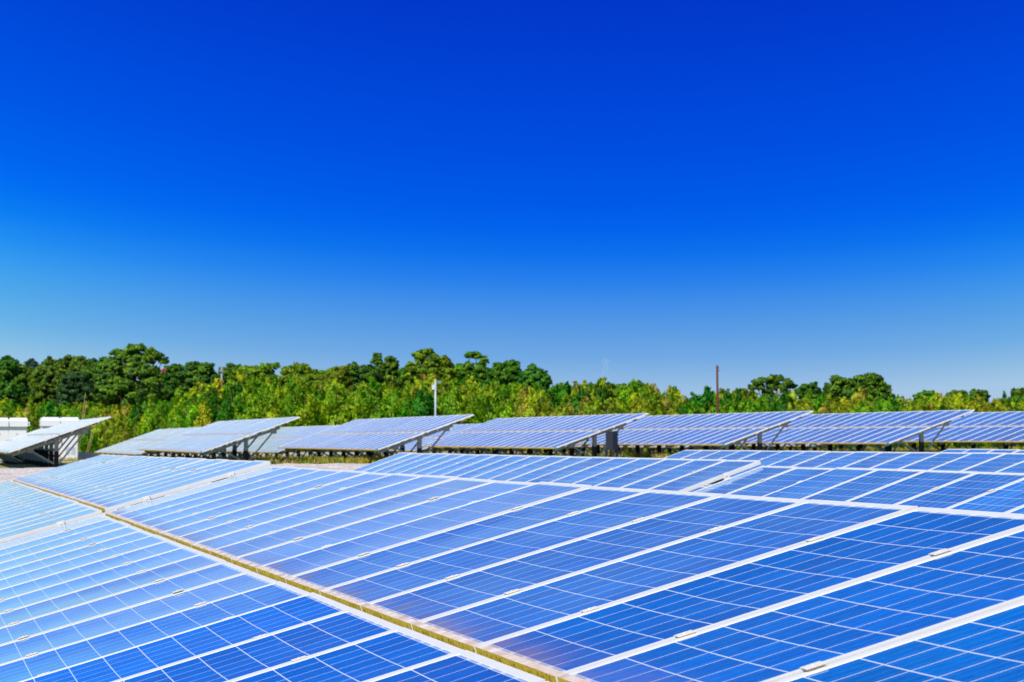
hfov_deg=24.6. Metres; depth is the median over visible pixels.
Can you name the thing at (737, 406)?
bamboo plant
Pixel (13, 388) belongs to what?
broadleaf tree
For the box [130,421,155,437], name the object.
bamboo plant
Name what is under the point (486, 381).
leafy shrub
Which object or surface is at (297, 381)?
bamboo plant
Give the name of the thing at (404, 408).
bamboo plant
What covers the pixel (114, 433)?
bamboo plant
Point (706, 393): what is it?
leafy shrub
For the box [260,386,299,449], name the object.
bamboo plant
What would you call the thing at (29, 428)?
bamboo plant
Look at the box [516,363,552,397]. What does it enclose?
broadleaf tree
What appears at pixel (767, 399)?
bamboo plant
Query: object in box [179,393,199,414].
leafy shrub
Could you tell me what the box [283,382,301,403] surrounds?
bamboo plant
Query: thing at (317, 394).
bamboo plant
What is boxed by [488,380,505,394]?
bamboo plant
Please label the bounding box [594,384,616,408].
leafy shrub
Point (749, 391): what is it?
broadleaf tree
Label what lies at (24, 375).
broadleaf tree
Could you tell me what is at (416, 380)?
bamboo plant
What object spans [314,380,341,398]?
bamboo plant
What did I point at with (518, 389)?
bamboo plant
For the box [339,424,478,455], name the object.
solar table
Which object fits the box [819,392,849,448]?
bamboo plant
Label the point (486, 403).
bamboo plant
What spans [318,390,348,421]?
bamboo plant
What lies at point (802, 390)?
broadleaf tree
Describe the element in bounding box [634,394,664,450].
bamboo plant
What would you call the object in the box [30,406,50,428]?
bamboo plant
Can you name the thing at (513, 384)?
bamboo plant
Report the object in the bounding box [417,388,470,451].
bamboo plant
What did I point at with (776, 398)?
bamboo plant
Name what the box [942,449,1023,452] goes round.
solar table
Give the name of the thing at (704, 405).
leafy shrub
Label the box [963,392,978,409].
bamboo plant
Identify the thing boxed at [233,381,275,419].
bamboo plant
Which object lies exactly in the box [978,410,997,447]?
bamboo plant
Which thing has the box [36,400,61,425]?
leafy shrub
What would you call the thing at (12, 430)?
door
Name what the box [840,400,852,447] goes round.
bamboo plant
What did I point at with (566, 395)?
bamboo plant
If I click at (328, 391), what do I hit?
bamboo plant
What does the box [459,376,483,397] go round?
bamboo plant
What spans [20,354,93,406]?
broadleaf tree
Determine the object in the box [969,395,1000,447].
bamboo plant
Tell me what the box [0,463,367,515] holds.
gravel path
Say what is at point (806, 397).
bamboo plant
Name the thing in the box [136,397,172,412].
bamboo plant
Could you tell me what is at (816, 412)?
bamboo plant
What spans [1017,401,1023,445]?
bamboo plant
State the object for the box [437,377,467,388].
bamboo plant
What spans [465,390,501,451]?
bamboo plant
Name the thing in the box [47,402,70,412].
bamboo plant
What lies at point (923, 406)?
bamboo plant
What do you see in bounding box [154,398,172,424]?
bamboo plant
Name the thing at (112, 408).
bamboo plant
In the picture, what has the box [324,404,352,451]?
bamboo plant
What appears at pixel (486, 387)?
bamboo plant
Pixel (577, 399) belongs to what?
leafy shrub
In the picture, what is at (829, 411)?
bamboo plant
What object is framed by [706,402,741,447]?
bamboo plant
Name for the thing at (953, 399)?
bamboo plant
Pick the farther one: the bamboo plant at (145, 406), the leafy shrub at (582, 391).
the bamboo plant at (145, 406)
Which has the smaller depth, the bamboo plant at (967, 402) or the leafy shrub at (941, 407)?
the leafy shrub at (941, 407)
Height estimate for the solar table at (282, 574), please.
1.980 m
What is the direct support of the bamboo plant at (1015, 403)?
on the ground at (3, 465)
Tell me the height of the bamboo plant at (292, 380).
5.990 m
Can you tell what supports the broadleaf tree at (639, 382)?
on the ground at (3, 465)
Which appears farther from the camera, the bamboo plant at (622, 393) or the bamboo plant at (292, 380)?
the bamboo plant at (292, 380)
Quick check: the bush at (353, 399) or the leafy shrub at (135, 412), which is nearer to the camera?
the bush at (353, 399)
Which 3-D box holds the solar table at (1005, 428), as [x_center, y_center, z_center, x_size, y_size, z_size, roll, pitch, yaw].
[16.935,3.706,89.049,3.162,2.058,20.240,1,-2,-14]
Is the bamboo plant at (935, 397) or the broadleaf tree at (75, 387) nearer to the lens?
the bamboo plant at (935, 397)
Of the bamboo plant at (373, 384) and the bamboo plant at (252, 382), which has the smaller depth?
the bamboo plant at (252, 382)
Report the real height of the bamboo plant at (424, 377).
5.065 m
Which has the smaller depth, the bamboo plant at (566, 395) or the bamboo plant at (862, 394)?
the bamboo plant at (566, 395)
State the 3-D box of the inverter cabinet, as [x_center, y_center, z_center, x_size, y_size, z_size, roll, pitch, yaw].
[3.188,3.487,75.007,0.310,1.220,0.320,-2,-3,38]
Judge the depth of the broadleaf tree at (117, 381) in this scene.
227.20 m
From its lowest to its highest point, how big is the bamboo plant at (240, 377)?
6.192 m
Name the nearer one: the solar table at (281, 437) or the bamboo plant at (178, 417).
the solar table at (281, 437)
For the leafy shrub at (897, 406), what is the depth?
137.12 m
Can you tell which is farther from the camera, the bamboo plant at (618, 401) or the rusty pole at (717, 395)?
the bamboo plant at (618, 401)
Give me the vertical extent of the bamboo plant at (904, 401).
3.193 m
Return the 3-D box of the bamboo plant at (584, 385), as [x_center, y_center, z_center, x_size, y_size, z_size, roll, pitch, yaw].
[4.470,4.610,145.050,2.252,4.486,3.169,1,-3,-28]
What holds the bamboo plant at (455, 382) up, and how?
on the ground at (3, 465)
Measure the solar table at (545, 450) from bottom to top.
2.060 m
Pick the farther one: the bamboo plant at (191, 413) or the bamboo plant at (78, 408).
the bamboo plant at (78, 408)
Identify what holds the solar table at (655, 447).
on the ground at (3, 465)
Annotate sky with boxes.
[0,0,1023,402]
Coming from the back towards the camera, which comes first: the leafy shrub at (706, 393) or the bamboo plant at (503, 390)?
the leafy shrub at (706, 393)
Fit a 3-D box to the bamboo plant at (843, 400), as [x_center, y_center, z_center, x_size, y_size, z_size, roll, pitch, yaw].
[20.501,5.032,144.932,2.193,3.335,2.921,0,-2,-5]
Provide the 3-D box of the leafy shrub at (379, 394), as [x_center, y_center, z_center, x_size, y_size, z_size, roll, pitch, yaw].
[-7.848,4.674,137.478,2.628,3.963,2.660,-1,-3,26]
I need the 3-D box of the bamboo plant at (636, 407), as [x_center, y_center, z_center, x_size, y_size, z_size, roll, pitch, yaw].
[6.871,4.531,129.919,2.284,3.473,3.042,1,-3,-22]
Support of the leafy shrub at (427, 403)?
on the ground at (3, 465)
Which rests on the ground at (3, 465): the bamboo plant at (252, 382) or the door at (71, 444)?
the bamboo plant at (252, 382)
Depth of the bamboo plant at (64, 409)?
145.87 m
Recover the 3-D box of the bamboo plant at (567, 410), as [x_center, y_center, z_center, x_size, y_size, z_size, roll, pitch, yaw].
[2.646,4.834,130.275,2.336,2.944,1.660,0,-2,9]
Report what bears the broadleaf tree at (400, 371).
on the ground at (3, 465)
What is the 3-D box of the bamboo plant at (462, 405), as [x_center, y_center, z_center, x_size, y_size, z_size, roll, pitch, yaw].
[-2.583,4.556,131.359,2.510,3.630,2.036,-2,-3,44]
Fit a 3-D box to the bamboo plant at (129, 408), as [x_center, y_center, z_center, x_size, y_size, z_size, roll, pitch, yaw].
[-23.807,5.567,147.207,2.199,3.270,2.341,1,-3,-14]
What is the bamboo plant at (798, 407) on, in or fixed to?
on the ground at (3, 465)
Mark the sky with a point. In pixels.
(664, 192)
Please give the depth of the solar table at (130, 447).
104.91 m
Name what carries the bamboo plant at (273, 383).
on the ground at (3, 465)
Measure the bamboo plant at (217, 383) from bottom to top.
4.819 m
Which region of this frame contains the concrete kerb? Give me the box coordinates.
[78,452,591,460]
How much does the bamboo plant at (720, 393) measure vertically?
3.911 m
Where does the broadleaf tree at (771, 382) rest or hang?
on the ground at (3, 465)
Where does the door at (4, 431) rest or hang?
in the electrical cubicle at (10, 428)
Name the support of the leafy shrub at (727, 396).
on the ground at (3, 465)
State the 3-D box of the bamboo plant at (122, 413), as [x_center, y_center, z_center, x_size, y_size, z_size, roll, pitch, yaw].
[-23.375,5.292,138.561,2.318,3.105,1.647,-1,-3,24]
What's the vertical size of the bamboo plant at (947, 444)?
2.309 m
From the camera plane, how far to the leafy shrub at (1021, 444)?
131.61 m
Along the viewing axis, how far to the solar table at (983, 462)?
34.13 m
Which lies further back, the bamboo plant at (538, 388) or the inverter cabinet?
the bamboo plant at (538, 388)
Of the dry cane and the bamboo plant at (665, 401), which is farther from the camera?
the bamboo plant at (665, 401)
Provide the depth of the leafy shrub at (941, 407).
132.36 m
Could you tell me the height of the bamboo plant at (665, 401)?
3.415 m
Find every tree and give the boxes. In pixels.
[0,355,29,409]
[17,363,39,403]
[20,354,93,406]
[24,358,38,368]
[54,371,96,414]
[79,343,169,410]
[156,371,176,401]
[164,361,224,397]
[218,362,235,383]
[234,362,280,382]
[277,362,324,389]
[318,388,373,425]
[319,365,356,393]
[319,368,331,373]
[344,361,381,389]
[370,353,403,388]
[396,367,409,390]
[399,348,461,392]
[453,363,463,370]
[459,351,489,387]
[486,359,521,387]
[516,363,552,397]
[614,379,661,395]
[732,388,755,395]
[747,374,798,401]
[793,381,821,402]
[818,372,895,403]
[913,390,934,402]
[945,390,966,400]
[969,388,990,404]
[1009,388,1023,400]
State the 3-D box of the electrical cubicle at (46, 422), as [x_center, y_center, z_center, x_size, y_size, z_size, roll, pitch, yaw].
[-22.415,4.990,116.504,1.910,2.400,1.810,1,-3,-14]
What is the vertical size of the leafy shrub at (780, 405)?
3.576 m
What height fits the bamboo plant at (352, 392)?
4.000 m
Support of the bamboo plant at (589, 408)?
on the ground at (3, 465)
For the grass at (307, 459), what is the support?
on the ground at (3, 465)
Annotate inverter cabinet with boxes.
[605,431,618,456]
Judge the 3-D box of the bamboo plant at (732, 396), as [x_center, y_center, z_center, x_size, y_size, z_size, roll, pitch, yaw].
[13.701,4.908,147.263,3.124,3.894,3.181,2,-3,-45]
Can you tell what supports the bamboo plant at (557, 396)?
on the ground at (3, 465)
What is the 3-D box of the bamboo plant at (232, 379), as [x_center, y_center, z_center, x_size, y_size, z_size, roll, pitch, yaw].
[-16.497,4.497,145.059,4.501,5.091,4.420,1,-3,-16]
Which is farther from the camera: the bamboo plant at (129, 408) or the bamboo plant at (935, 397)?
the bamboo plant at (129, 408)
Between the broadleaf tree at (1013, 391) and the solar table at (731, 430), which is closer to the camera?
the solar table at (731, 430)
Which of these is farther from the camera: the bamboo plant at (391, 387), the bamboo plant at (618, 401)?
the bamboo plant at (391, 387)
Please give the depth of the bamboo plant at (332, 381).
170.39 m
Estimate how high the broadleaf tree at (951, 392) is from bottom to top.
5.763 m
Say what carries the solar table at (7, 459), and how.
on the ground at (3, 465)
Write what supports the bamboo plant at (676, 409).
on the ground at (3, 465)
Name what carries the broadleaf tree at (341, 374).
on the ground at (3, 465)
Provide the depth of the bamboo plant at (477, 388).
138.38 m
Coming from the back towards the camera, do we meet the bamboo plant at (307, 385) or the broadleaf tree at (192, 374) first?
the broadleaf tree at (192, 374)
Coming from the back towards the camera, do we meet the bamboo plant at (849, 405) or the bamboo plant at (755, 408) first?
the bamboo plant at (849, 405)
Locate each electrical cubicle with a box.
[0,418,29,461]
[40,417,78,461]
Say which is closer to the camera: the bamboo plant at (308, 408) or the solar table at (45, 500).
the solar table at (45, 500)
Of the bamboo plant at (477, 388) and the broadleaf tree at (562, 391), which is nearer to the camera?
the bamboo plant at (477, 388)
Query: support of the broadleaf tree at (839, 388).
on the ground at (3, 465)
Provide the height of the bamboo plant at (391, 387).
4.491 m
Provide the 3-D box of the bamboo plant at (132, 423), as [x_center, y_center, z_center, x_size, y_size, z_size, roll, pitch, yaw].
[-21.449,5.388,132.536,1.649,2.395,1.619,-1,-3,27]
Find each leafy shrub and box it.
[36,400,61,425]
[128,403,147,435]
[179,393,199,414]
[192,385,229,451]
[201,381,254,423]
[365,388,384,417]
[396,386,443,448]
[462,378,489,391]
[542,389,568,407]
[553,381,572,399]
[555,391,593,450]
[568,384,598,451]
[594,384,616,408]
[678,391,713,448]
[696,400,710,449]
[697,385,710,405]
[711,387,747,413]
[766,390,794,411]
[888,398,905,448]
[936,404,952,447]
[953,407,978,447]
[1001,390,1021,406]
[1009,406,1023,447]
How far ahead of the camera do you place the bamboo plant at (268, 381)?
145.25 m
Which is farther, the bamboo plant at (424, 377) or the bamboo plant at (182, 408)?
the bamboo plant at (424, 377)
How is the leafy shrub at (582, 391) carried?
on the ground at (3, 465)
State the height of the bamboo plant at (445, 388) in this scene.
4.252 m
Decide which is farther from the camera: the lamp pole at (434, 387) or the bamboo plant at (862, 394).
the bamboo plant at (862, 394)
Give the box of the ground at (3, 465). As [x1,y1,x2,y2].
[0,446,1019,467]
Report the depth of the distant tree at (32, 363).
419.91 m
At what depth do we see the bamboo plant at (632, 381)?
174.29 m
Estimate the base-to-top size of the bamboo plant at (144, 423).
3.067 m
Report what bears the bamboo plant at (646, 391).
on the ground at (3, 465)
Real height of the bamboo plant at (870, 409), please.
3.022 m
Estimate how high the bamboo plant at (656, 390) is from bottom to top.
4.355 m
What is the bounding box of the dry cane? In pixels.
[78,393,85,451]
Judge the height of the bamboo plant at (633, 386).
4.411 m
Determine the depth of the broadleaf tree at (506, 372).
233.52 m
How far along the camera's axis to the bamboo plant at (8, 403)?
145.44 m
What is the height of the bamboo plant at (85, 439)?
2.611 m
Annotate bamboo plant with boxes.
[0,398,23,416]
[0,407,13,417]
[8,407,37,430]
[19,394,46,425]
[27,417,34,432]
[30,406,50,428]
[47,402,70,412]
[57,404,88,416]
[65,410,75,416]
[68,403,95,429]
[77,412,98,451]
[82,401,95,414]
[87,414,115,451]
[88,406,109,437]
[89,402,110,414]
[102,405,128,421]
[102,415,133,446]
[107,404,114,412]
[121,416,139,440]
[126,404,133,416]
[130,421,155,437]
[135,403,178,451]
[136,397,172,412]
[138,400,152,417]
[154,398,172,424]
[159,406,186,428]
[168,387,198,412]
[169,400,192,423]
[182,395,203,427]
[186,378,226,397]
[190,399,213,451]
[218,374,265,399]
[223,376,267,411]
[229,371,246,386]
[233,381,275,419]
[244,379,284,408]
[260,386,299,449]
[265,378,280,390]
[275,383,321,451]
[283,380,317,401]
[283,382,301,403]
[289,375,300,383]
[295,378,305,396]
[299,397,327,451]
[311,388,333,451]
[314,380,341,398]
[315,381,348,407]
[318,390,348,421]
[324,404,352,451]
[326,387,367,421]
[329,376,350,394]
[353,388,404,418]
[356,376,383,451]
[377,385,410,399]
[383,381,402,395]
[390,400,412,451]
[397,376,440,450]
[403,376,430,397]
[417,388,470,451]
[418,372,454,450]
[423,380,458,450]
[436,379,458,450]
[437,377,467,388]
[437,382,464,451]
[449,393,480,451]
[458,384,477,451]
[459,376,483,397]
[459,381,493,451]
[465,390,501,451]
[466,384,506,406]
[470,389,514,451]
[487,383,517,451]
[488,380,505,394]
[492,383,532,451]
[496,380,515,388]
[509,397,536,451]
[513,386,552,451]
[517,382,546,450]
[541,387,561,451]
[543,402,574,451]
[560,393,572,451]
[571,380,599,450]
[572,395,618,449]
[589,377,623,405]
[607,381,638,396]
[612,378,640,391]
[614,392,625,450]
[617,384,655,411]
[620,392,652,451]
[625,385,669,450]
[629,382,660,401]
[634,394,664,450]
[650,394,674,414]
[661,390,689,413]
[663,404,684,451]
[665,385,680,403]
[667,386,690,405]
[678,401,699,449]
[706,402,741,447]
[708,388,730,409]
[720,398,737,411]
[722,389,743,403]
[726,395,765,449]
[736,398,750,410]
[740,389,758,403]
[742,398,772,449]
[745,393,776,410]
[769,390,805,410]
[780,402,802,450]
[790,390,814,413]
[790,402,810,449]
[801,394,818,413]
[804,389,829,411]
[815,411,825,448]
[818,402,828,413]
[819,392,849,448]
[824,407,838,449]
[836,397,850,407]
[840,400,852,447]
[847,398,882,450]
[850,387,876,408]
[851,401,873,447]
[853,396,893,412]
[884,398,909,407]
[889,394,914,411]
[892,442,903,448]
[900,398,929,449]
[906,400,938,442]
[914,391,948,442]
[916,408,937,448]
[932,394,965,447]
[945,442,956,447]
[949,392,969,409]
[951,398,972,446]
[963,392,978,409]
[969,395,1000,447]
[978,398,1000,411]
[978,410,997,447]
[992,409,1011,447]
[993,398,1014,447]
[1009,398,1022,446]
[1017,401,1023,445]
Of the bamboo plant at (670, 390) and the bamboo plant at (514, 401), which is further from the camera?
the bamboo plant at (670, 390)
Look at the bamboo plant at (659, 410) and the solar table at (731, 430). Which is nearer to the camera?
the solar table at (731, 430)
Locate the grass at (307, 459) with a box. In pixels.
[0,445,1023,463]
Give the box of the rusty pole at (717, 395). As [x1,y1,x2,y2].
[716,365,718,448]
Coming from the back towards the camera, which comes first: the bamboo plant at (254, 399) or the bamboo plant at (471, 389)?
the bamboo plant at (471, 389)
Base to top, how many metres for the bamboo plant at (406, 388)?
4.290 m
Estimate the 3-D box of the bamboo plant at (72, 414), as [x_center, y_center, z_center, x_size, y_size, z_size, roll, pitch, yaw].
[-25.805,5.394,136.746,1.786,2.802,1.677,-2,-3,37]
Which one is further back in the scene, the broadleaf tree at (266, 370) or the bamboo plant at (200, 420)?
the broadleaf tree at (266, 370)
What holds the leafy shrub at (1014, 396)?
on the ground at (3, 465)
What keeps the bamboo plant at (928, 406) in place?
on the ground at (3, 465)
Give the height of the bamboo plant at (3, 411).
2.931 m
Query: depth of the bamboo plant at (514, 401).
131.22 m
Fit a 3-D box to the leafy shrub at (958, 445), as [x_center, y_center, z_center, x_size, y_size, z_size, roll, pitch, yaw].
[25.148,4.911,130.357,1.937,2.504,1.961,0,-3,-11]
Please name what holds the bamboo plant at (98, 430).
on the ground at (3, 465)
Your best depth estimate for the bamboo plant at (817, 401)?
144.62 m
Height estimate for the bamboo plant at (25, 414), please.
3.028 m
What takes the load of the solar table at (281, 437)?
on the ground at (3, 465)
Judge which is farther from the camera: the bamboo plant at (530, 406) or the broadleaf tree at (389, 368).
the broadleaf tree at (389, 368)
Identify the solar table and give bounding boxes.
[0,416,110,466]
[0,428,45,463]
[0,455,270,543]
[0,466,1023,681]
[94,427,199,457]
[138,417,299,460]
[216,425,338,458]
[278,414,473,459]
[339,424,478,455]
[352,452,760,491]
[422,413,647,456]
[436,446,591,456]
[567,445,720,456]
[575,411,812,457]
[664,450,1023,491]
[677,443,849,450]
[694,466,1023,513]
[724,410,974,451]
[850,411,1023,451]
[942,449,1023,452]
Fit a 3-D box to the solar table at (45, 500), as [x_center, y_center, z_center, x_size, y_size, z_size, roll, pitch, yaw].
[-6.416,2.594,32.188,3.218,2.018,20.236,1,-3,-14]
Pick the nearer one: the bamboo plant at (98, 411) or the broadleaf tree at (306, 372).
the bamboo plant at (98, 411)
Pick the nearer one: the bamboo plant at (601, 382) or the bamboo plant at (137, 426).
the bamboo plant at (137, 426)
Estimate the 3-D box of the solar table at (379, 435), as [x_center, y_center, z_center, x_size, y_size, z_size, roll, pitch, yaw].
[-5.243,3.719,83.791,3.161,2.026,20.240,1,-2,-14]
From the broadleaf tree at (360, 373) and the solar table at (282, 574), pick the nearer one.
the solar table at (282, 574)
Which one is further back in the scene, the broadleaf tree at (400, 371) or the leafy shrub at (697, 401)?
the broadleaf tree at (400, 371)
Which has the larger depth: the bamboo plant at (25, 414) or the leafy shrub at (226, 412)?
the bamboo plant at (25, 414)
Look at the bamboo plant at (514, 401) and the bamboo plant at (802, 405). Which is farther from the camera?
the bamboo plant at (802, 405)
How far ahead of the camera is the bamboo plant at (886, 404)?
137.35 m
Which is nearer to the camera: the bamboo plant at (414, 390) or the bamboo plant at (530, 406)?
the bamboo plant at (530, 406)
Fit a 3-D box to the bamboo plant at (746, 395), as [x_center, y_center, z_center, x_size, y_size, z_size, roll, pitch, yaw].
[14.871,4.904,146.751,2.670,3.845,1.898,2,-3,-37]
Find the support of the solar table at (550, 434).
on the ground at (3, 465)
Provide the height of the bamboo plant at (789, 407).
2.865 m
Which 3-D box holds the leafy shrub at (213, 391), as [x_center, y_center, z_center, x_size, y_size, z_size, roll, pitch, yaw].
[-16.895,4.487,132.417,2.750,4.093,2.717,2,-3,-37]
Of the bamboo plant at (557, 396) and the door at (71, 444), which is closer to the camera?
the door at (71, 444)
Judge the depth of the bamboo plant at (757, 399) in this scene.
131.53 m
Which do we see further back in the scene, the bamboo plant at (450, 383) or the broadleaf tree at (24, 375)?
the broadleaf tree at (24, 375)
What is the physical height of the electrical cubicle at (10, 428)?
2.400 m
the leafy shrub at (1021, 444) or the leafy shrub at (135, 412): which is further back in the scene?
the leafy shrub at (135, 412)
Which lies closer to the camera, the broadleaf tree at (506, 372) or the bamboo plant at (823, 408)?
the bamboo plant at (823, 408)
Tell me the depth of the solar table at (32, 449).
75.51 m
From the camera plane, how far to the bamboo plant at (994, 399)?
144.40 m
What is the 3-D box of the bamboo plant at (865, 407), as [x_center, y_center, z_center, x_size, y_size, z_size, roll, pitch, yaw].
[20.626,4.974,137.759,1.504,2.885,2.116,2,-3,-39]
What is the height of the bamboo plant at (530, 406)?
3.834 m
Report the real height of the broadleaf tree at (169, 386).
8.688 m
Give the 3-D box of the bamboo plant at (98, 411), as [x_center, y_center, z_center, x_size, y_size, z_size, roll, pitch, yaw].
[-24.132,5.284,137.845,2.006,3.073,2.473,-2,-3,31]
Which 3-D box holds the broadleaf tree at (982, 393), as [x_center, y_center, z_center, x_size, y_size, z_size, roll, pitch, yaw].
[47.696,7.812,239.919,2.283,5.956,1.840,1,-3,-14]
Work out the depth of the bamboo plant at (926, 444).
130.74 m
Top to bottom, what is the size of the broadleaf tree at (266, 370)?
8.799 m
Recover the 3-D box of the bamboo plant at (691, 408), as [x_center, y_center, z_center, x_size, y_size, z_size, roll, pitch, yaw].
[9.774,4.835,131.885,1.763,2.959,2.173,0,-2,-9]
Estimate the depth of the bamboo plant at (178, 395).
144.77 m
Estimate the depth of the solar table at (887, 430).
83.65 m
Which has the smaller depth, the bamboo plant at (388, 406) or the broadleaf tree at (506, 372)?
the bamboo plant at (388, 406)
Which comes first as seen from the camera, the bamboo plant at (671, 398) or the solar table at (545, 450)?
the solar table at (545, 450)
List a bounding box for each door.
[0,427,8,441]
[9,427,25,438]
[60,435,76,458]
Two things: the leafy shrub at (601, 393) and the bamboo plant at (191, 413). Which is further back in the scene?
the leafy shrub at (601, 393)
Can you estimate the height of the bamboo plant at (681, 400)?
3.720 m
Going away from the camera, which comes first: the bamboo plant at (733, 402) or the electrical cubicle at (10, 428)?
the electrical cubicle at (10, 428)
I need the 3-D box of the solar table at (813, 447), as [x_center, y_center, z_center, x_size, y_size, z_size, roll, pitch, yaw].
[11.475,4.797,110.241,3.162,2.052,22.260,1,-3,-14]
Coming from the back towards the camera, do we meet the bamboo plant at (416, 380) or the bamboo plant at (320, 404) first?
the bamboo plant at (416, 380)
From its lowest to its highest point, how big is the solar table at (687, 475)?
2.018 m
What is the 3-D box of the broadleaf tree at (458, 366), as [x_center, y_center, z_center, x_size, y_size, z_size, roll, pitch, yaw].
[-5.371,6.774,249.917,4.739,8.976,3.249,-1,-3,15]
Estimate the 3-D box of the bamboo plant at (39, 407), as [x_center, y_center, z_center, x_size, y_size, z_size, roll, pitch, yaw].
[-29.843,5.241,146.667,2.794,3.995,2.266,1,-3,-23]
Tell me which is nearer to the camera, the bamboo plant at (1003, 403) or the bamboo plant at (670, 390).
the bamboo plant at (1003, 403)
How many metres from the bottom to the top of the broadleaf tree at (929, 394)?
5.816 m
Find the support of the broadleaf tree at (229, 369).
on the ground at (3, 465)
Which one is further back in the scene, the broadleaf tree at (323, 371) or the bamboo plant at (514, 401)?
the broadleaf tree at (323, 371)
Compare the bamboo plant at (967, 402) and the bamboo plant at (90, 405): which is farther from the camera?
the bamboo plant at (90, 405)
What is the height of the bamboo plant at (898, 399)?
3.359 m
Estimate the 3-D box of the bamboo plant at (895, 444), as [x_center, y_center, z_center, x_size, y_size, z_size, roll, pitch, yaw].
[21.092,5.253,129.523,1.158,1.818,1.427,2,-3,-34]
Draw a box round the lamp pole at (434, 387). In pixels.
[432,380,440,415]
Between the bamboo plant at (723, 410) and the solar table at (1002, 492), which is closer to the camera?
the solar table at (1002, 492)
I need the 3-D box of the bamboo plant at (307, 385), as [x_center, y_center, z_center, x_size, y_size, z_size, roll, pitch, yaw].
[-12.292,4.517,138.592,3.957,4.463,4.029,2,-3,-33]
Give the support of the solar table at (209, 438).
on the ground at (3, 465)
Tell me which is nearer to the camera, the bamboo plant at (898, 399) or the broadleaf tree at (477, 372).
the bamboo plant at (898, 399)
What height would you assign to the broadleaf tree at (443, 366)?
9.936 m
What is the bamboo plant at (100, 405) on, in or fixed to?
on the ground at (3, 465)
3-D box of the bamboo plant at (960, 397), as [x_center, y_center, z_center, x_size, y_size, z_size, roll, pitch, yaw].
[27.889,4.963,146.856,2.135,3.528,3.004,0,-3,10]
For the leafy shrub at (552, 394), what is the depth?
137.20 m
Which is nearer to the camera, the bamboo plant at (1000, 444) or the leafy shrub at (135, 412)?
the bamboo plant at (1000, 444)

